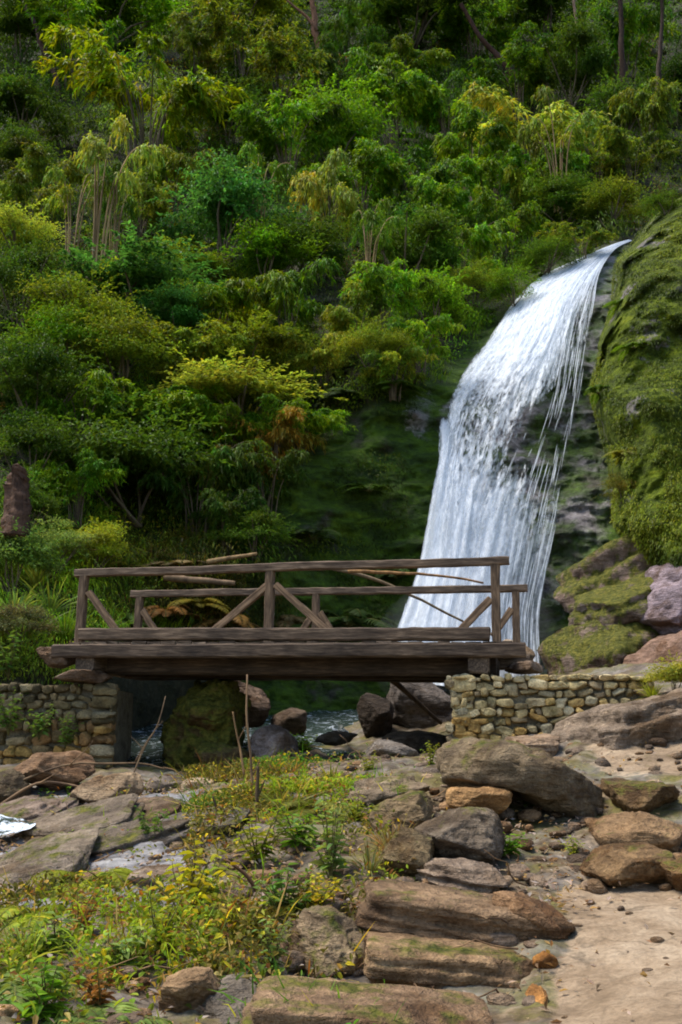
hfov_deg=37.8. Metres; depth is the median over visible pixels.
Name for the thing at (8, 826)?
rapid water
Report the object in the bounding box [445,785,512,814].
boulder
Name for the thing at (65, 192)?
bamboo clump
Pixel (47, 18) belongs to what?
bamboo clump
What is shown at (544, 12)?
leafy shrub
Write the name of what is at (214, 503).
bamboo clump
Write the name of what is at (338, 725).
cascade water
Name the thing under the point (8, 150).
leafy shrub
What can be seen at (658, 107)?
bamboo clump
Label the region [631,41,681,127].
leafy shrub
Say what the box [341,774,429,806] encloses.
boulder
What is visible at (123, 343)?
leafy shrub
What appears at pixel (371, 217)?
bamboo clump
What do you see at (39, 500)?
leafy shrub
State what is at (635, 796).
boulder
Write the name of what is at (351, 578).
cliff moss
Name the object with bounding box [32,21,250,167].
bamboo clump
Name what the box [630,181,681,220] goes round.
leafy shrub
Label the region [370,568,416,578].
fern
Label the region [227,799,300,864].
leafy plant
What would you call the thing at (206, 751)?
boulder
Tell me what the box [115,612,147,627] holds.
fern
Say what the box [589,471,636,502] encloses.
leafy shrub
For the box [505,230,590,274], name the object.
leafy shrub
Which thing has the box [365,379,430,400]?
fern
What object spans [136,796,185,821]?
rock slab
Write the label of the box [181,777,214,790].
boulder
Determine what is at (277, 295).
bamboo clump
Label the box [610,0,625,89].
forest tree
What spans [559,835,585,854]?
leafy plant
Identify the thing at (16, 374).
leafy shrub
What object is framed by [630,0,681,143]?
forest tree
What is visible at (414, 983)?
twig litter
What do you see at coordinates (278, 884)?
leafy plant
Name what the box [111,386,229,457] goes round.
leafy shrub
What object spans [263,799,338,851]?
leafy plant
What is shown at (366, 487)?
fern
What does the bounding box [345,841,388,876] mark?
grass tuft
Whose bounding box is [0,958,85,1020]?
leafy plant
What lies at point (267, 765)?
ground cover
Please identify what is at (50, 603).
grass tuft
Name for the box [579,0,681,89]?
bamboo clump
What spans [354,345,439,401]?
bamboo clump
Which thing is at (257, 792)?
dead branch
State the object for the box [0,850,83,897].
rock slab
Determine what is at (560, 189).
leafy shrub
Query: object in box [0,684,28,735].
leafy plant
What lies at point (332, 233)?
leafy shrub
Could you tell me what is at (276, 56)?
bamboo clump
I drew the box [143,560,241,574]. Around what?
fern
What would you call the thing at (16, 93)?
leafy shrub
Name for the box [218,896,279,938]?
leafy plant
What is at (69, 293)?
leafy shrub
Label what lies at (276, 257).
leafy shrub
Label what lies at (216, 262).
leafy shrub
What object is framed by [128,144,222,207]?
bamboo clump
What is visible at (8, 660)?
leafy plant
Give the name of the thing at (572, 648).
boulder
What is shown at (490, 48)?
forest tree
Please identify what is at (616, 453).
fern
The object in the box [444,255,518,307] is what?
leafy shrub
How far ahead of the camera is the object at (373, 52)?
51.67 m
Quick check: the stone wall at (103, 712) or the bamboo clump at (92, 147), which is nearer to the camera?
the stone wall at (103, 712)
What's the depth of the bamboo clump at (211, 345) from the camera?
22.61 m
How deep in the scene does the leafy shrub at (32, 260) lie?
23.80 m
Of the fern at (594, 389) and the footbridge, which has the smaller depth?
the footbridge
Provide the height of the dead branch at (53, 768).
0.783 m
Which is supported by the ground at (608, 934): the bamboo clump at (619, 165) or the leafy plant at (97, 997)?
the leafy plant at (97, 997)
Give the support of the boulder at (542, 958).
on the ground at (608, 934)
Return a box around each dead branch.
[0,770,77,803]
[23,722,165,780]
[133,696,165,772]
[226,859,256,891]
[232,712,245,775]
[245,674,260,794]
[255,766,265,808]
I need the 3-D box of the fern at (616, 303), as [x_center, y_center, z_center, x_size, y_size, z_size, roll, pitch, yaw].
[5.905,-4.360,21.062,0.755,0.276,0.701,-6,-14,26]
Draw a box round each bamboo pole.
[332,570,463,621]
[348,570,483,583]
[390,682,442,724]
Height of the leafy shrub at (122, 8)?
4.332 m
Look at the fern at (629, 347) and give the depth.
19.44 m
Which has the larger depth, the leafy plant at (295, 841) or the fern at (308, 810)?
the fern at (308, 810)
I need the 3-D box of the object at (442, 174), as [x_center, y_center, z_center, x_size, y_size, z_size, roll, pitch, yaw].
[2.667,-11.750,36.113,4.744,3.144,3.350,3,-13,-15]
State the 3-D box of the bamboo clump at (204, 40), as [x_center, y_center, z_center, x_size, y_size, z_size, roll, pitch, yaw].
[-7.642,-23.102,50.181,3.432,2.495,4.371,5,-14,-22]
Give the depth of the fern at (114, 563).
17.06 m
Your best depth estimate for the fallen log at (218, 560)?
17.43 m
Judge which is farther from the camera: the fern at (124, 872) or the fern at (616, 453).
the fern at (616, 453)
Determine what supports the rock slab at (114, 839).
on the ground at (608, 934)
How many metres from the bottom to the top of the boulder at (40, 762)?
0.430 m
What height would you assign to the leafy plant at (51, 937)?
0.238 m
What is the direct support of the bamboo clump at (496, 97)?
on the hillside
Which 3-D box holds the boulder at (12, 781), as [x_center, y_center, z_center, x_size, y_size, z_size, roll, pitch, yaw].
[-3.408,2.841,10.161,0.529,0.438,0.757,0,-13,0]
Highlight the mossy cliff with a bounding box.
[592,197,681,565]
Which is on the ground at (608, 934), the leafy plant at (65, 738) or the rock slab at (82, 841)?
the rock slab at (82, 841)
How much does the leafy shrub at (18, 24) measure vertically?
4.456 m
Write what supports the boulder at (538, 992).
on the ground at (608, 934)
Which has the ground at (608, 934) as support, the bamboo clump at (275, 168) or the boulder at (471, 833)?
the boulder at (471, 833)
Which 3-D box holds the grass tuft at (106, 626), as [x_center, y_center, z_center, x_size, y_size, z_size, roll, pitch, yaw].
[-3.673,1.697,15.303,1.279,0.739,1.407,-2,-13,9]
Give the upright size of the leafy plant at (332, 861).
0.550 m
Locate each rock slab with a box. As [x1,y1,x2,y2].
[0,795,79,821]
[0,827,98,870]
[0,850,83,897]
[20,793,144,838]
[36,647,75,668]
[52,669,112,684]
[90,819,189,855]
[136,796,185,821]
[159,806,249,842]
[505,660,542,673]
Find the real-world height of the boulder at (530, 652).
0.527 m
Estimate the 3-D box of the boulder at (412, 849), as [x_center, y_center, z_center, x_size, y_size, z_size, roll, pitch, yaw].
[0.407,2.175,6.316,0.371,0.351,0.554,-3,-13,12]
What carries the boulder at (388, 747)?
on the ground at (608, 934)
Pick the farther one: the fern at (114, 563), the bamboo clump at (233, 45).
the bamboo clump at (233, 45)
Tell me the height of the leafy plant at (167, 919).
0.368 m
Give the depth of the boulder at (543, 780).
7.75 m
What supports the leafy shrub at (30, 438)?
on the hillside
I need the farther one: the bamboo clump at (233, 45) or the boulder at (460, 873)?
the bamboo clump at (233, 45)
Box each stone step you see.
[240,975,493,1023]
[355,879,575,942]
[363,929,534,988]
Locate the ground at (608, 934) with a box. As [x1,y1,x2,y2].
[0,662,681,1023]
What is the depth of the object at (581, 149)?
40.43 m
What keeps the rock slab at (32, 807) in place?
on the ground at (608, 934)
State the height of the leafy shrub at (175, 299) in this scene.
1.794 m
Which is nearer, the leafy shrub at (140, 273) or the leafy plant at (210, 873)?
the leafy plant at (210, 873)
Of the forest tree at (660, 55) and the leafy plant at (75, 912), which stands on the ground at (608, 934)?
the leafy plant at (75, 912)
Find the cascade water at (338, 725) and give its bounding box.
[331,721,348,731]
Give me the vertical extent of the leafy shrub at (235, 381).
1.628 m
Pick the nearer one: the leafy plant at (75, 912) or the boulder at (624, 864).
the leafy plant at (75, 912)
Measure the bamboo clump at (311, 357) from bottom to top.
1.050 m
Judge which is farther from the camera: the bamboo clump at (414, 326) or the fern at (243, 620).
the bamboo clump at (414, 326)
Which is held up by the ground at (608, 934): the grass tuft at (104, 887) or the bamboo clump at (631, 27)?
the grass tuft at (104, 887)
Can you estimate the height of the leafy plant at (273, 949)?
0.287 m
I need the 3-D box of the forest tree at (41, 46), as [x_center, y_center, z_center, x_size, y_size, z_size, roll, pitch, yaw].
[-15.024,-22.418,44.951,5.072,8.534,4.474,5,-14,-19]
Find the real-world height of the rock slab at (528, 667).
0.160 m
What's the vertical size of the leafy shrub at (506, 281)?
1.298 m
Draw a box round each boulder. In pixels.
[0,769,30,802]
[13,750,95,790]
[69,772,143,803]
[127,864,183,886]
[144,775,184,792]
[158,966,220,1012]
[160,678,250,770]
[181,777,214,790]
[194,740,249,771]
[201,972,260,1023]
[237,680,270,727]
[247,725,298,765]
[271,708,306,735]
[288,905,365,978]
[314,730,357,745]
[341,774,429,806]
[357,693,393,737]
[361,739,419,758]
[369,790,432,833]
[379,826,434,876]
[382,730,447,752]
[386,682,452,727]
[414,807,505,864]
[415,857,510,892]
[435,736,603,817]
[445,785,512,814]
[492,891,570,939]
[503,639,534,660]
[504,733,559,755]
[525,983,547,1003]
[532,950,557,968]
[537,620,658,675]
[549,688,681,749]
[553,535,652,613]
[568,572,653,625]
[579,842,675,887]
[588,811,681,852]
[601,778,679,812]
[623,630,681,663]
[639,563,681,634]
[659,855,681,890]
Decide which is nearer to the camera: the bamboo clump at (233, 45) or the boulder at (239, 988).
the boulder at (239, 988)
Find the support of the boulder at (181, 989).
on the ground at (608, 934)
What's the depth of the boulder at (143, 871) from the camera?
6.28 m
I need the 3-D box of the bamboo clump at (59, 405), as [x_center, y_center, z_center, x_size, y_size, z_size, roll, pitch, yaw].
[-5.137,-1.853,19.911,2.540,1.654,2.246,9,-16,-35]
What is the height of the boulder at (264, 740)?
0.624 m
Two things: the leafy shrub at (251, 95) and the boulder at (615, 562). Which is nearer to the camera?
the boulder at (615, 562)
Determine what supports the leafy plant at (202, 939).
on the ground at (608, 934)
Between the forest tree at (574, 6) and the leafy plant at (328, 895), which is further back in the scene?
the forest tree at (574, 6)
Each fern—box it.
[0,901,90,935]
[0,968,81,1003]
[27,867,133,898]
[101,561,147,567]
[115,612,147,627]
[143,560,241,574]
[143,604,212,625]
[167,597,229,612]
[191,611,260,627]
[272,528,345,548]
[274,614,311,627]
[276,798,356,823]
[289,425,332,445]
[299,387,361,410]
[320,608,398,627]
[335,483,392,495]
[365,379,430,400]
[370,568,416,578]
[583,384,609,405]
[601,447,636,464]
[602,298,623,319]
[611,341,650,362]
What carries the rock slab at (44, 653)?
on the rock slab at (79, 676)
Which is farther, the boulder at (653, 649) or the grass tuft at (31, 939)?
the boulder at (653, 649)
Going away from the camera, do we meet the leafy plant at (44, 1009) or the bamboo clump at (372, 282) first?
the leafy plant at (44, 1009)
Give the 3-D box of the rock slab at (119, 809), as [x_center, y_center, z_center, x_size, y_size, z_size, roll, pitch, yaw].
[-2.067,2.526,7.992,1.093,0.242,0.907,-13,-1,7]
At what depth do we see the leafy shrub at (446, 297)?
26.54 m
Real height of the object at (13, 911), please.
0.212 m
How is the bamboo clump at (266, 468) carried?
on the hillside
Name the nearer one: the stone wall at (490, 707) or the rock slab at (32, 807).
the rock slab at (32, 807)
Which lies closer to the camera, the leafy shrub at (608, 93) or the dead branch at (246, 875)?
the dead branch at (246, 875)
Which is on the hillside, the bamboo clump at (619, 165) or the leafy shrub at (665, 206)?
the bamboo clump at (619, 165)
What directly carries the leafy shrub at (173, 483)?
on the hillside
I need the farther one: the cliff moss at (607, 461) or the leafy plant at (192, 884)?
the cliff moss at (607, 461)
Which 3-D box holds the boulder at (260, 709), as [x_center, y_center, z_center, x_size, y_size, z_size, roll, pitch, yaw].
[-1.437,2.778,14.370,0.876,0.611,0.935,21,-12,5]
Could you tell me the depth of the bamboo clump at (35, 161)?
32.08 m
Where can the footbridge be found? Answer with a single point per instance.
(376, 654)
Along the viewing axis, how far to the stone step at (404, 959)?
4.66 m
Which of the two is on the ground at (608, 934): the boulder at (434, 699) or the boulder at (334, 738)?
the boulder at (434, 699)
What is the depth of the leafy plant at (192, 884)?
5.49 m
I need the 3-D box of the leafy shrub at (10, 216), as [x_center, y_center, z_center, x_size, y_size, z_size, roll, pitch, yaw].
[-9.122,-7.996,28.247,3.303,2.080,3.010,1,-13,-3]
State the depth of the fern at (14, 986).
4.19 m
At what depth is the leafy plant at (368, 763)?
9.42 m
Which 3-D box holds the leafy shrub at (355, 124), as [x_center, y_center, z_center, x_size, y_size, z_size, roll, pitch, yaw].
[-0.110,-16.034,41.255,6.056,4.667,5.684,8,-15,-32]
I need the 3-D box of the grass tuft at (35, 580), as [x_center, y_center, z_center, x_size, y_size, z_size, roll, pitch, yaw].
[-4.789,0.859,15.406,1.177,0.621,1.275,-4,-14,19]
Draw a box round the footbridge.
[51,556,529,682]
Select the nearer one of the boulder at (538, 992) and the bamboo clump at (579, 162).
the boulder at (538, 992)
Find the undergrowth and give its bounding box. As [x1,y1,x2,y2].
[0,0,681,685]
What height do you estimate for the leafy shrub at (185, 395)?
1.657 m
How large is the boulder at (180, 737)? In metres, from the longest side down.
1.490 x 1.394 x 1.121 m
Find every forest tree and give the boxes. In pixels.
[22,1,61,99]
[286,0,323,67]
[408,0,516,93]
[572,0,576,22]
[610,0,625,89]
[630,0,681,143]
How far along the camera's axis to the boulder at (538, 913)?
5.13 m
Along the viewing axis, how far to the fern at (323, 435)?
21.51 m
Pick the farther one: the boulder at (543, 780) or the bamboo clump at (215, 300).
the bamboo clump at (215, 300)
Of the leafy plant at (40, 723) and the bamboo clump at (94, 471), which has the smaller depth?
the leafy plant at (40, 723)
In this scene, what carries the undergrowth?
on the hillside
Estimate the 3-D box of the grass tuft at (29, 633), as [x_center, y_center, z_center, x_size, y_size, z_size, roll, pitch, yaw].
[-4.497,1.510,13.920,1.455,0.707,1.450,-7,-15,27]
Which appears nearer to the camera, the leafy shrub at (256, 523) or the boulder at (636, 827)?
the boulder at (636, 827)
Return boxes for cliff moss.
[243,337,479,682]
[587,213,681,567]
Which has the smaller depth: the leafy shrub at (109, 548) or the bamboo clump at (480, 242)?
the leafy shrub at (109, 548)
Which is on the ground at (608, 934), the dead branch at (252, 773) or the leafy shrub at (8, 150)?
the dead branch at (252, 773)
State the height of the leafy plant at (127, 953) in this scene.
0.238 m
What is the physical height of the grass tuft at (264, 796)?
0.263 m
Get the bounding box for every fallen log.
[163,575,235,584]
[206,552,256,564]
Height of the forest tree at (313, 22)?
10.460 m
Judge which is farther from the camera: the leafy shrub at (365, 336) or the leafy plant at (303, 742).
the leafy shrub at (365, 336)
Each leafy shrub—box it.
[0,0,70,72]
[0,53,86,144]
[0,113,71,182]
[0,197,73,253]
[0,216,82,336]
[0,220,248,322]
[0,291,137,375]
[0,315,119,426]
[0,403,87,489]
[0,460,75,530]
[0,517,73,598]
[0,598,71,652]
[7,256,166,367]
[30,504,104,579]
[37,385,249,529]
[40,299,199,392]
[45,0,191,48]
[62,516,131,578]
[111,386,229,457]
[123,276,218,353]
[138,233,236,280]
[140,137,318,276]
[145,346,347,417]
[180,68,271,154]
[183,0,317,36]
[192,308,322,372]
[195,501,308,562]
[212,214,329,287]
[255,204,361,288]
[281,69,411,163]
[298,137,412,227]
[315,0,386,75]
[320,311,427,378]
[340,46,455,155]
[342,188,479,290]
[351,0,484,51]
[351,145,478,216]
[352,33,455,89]
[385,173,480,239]
[386,259,490,338]
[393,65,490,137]
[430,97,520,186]
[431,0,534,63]
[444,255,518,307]
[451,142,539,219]
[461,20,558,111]
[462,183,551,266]
[481,260,544,306]
[484,0,603,46]
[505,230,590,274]
[512,6,617,112]
[517,167,603,228]
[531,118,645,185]
[564,169,658,230]
[575,57,658,135]
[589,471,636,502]
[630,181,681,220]
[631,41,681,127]
[637,650,681,692]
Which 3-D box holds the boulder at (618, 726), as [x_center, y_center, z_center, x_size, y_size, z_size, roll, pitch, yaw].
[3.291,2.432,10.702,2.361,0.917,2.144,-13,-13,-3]
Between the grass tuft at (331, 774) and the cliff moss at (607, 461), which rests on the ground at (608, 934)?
the grass tuft at (331, 774)
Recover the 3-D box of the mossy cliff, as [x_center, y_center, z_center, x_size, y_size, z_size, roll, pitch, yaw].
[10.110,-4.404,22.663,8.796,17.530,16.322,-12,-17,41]
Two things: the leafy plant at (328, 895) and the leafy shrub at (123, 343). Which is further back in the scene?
the leafy shrub at (123, 343)
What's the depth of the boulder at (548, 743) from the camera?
9.97 m
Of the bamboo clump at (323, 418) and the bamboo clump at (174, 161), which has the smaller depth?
the bamboo clump at (323, 418)
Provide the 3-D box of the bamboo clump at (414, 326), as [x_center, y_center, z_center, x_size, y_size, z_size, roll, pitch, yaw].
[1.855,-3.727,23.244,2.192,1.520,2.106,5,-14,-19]
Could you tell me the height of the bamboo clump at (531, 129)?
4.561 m
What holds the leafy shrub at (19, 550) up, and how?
on the hillside
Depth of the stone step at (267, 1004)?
3.95 m
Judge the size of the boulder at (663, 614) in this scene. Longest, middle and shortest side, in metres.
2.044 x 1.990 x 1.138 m
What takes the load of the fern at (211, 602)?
on the hillside
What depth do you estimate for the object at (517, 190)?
36.88 m
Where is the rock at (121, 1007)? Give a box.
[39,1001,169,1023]
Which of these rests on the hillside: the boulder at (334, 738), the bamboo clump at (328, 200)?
the bamboo clump at (328, 200)
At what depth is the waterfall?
20.76 m
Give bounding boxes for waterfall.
[398,239,631,685]
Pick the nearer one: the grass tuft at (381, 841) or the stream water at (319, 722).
the grass tuft at (381, 841)
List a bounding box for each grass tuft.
[0,581,59,617]
[0,600,75,639]
[0,913,75,966]
[4,562,65,585]
[5,572,99,613]
[37,597,90,639]
[54,873,143,910]
[87,604,132,627]
[123,543,191,561]
[216,782,335,808]
[231,769,343,798]
[301,763,367,782]
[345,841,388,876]
[360,814,416,849]
[638,679,664,697]
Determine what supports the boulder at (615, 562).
on the mossy cliff
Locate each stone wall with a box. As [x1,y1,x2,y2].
[0,682,132,768]
[444,673,653,741]
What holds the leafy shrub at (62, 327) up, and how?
on the hillside
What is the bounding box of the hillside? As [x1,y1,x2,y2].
[0,0,681,730]
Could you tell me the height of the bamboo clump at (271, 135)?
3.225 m
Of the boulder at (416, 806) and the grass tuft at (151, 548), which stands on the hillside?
the grass tuft at (151, 548)
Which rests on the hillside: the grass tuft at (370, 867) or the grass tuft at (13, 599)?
the grass tuft at (13, 599)
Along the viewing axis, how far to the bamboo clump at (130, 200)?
27.11 m
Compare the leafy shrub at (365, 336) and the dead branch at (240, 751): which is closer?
the dead branch at (240, 751)
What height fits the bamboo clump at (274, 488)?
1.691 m
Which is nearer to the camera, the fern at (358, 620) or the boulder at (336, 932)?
the boulder at (336, 932)
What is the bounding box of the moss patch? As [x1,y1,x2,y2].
[184,690,239,732]
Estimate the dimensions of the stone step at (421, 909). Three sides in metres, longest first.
1.206 x 0.864 x 0.230 m
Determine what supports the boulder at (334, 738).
in the stream water at (319, 722)
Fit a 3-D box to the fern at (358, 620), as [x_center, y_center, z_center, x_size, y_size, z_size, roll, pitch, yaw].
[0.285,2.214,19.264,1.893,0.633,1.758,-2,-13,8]
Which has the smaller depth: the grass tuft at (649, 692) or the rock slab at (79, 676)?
the grass tuft at (649, 692)
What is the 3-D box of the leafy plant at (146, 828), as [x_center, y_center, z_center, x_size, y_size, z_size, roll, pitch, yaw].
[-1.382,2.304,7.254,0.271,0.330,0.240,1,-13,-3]
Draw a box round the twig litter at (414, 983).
[0,734,540,999]
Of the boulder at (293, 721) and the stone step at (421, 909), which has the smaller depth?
the stone step at (421, 909)
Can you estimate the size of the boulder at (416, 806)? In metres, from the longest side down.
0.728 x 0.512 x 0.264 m
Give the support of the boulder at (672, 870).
on the ground at (608, 934)
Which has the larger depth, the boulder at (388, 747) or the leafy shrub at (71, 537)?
the leafy shrub at (71, 537)
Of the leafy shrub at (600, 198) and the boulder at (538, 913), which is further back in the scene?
the leafy shrub at (600, 198)
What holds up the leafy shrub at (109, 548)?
on the hillside
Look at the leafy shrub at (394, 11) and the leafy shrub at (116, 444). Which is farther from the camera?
the leafy shrub at (394, 11)
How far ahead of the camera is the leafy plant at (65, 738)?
11.87 m
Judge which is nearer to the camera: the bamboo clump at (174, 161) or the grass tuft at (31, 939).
the grass tuft at (31, 939)
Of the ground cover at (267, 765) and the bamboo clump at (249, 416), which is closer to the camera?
the ground cover at (267, 765)
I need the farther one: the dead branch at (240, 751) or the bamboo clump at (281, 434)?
the bamboo clump at (281, 434)
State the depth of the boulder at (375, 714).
14.07 m
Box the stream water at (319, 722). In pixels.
[126,709,358,767]
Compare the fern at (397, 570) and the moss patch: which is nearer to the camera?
the moss patch
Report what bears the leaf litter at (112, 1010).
on the ground at (608, 934)
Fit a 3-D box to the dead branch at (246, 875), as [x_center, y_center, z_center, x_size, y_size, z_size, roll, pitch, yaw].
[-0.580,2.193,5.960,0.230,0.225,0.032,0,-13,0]
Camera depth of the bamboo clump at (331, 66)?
49.83 m
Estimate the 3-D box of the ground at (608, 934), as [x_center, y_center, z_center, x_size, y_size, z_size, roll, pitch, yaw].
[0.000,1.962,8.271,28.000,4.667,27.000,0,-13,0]
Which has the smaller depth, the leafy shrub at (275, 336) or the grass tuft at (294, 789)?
the grass tuft at (294, 789)
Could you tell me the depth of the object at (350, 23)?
52.71 m
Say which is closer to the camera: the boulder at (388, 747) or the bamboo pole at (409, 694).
the boulder at (388, 747)
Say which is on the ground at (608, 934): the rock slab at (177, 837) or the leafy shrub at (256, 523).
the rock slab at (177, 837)
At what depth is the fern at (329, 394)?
22.84 m
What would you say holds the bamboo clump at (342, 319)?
on the hillside
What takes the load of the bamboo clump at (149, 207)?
on the hillside
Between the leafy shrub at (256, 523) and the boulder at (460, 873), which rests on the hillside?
the leafy shrub at (256, 523)
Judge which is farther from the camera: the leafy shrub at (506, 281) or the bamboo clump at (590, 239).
the bamboo clump at (590, 239)
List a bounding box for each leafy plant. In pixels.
[0,630,26,678]
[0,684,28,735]
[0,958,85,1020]
[10,911,84,954]
[20,703,57,739]
[57,712,83,748]
[62,954,123,1005]
[65,880,103,931]
[75,918,157,971]
[134,805,169,837]
[141,881,192,952]
[146,840,238,917]
[166,849,230,904]
[176,929,238,969]
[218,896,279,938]
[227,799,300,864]
[252,915,293,975]
[253,862,327,916]
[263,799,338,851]
[290,730,317,750]
[293,794,356,879]
[294,873,350,907]
[333,790,374,823]
[359,750,380,769]
[420,743,439,765]
[502,832,528,855]
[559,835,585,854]
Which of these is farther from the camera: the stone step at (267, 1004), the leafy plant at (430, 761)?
the leafy plant at (430, 761)
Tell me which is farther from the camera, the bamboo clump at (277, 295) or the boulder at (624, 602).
the bamboo clump at (277, 295)
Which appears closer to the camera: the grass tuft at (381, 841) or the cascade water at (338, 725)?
the grass tuft at (381, 841)
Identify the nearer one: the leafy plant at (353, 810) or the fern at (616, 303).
the leafy plant at (353, 810)
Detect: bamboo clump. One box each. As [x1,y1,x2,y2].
[0,135,93,217]
[0,158,76,236]
[13,0,137,96]
[13,369,135,439]
[27,448,132,529]
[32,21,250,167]
[41,165,113,267]
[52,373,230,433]
[73,112,164,281]
[86,160,140,263]
[88,163,178,244]
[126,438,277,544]
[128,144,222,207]
[129,319,253,383]
[154,276,264,330]
[160,11,228,75]
[184,0,305,86]
[187,394,274,453]
[188,485,270,555]
[197,443,284,483]
[209,405,327,463]
[209,447,312,530]
[219,141,298,233]
[228,89,350,186]
[233,255,344,352]
[238,17,332,117]
[257,393,357,457]
[278,331,355,388]
[286,30,347,97]
[287,146,365,242]
[317,279,396,360]
[338,257,441,332]
[346,196,409,303]
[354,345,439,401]
[378,313,466,383]
[407,213,519,300]
[456,81,614,171]
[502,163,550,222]
[516,84,599,212]
[524,139,603,214]
[533,220,618,259]
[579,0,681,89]
[589,121,680,190]
[607,76,681,171]
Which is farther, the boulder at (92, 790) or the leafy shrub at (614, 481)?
the leafy shrub at (614, 481)
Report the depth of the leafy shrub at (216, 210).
29.75 m
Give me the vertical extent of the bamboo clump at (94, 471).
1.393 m
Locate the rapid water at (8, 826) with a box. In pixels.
[0,814,35,834]
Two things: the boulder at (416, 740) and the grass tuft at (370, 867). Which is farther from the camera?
the boulder at (416, 740)
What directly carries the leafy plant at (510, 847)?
on the ground at (608, 934)
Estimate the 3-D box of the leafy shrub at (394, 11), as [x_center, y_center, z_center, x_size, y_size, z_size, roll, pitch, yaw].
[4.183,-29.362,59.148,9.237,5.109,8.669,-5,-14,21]
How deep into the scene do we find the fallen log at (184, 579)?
16.62 m
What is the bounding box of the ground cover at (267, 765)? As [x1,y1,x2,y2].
[0,743,433,1023]
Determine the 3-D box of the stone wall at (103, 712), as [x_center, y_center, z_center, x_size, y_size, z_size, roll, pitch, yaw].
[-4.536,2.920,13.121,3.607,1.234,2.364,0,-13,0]
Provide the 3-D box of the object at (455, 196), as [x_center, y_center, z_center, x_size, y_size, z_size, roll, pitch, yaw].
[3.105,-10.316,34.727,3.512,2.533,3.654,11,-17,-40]
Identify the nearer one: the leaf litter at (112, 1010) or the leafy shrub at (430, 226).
the leaf litter at (112, 1010)
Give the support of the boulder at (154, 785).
on the ground at (608, 934)
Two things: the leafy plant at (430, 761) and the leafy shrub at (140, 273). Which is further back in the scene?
the leafy shrub at (140, 273)
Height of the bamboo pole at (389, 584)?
0.842 m
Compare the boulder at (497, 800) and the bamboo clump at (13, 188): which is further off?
the bamboo clump at (13, 188)
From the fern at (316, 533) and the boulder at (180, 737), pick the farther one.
the fern at (316, 533)
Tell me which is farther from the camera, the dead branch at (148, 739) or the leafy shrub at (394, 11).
the leafy shrub at (394, 11)
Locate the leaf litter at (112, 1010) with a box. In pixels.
[0,741,681,1023]
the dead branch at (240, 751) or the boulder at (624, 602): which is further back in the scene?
the boulder at (624, 602)
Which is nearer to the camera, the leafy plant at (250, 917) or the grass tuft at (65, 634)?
the leafy plant at (250, 917)
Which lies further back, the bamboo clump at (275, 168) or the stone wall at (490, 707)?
the bamboo clump at (275, 168)
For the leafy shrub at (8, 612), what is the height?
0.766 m
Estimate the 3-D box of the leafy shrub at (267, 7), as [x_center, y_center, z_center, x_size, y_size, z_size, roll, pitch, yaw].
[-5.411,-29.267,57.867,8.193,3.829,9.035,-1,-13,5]
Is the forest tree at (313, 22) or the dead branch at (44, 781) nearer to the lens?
the dead branch at (44, 781)
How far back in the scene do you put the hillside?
21.79 m
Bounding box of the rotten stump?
[0,463,31,541]
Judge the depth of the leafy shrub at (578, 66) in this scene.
49.52 m
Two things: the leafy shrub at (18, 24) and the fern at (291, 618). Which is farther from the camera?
the leafy shrub at (18, 24)

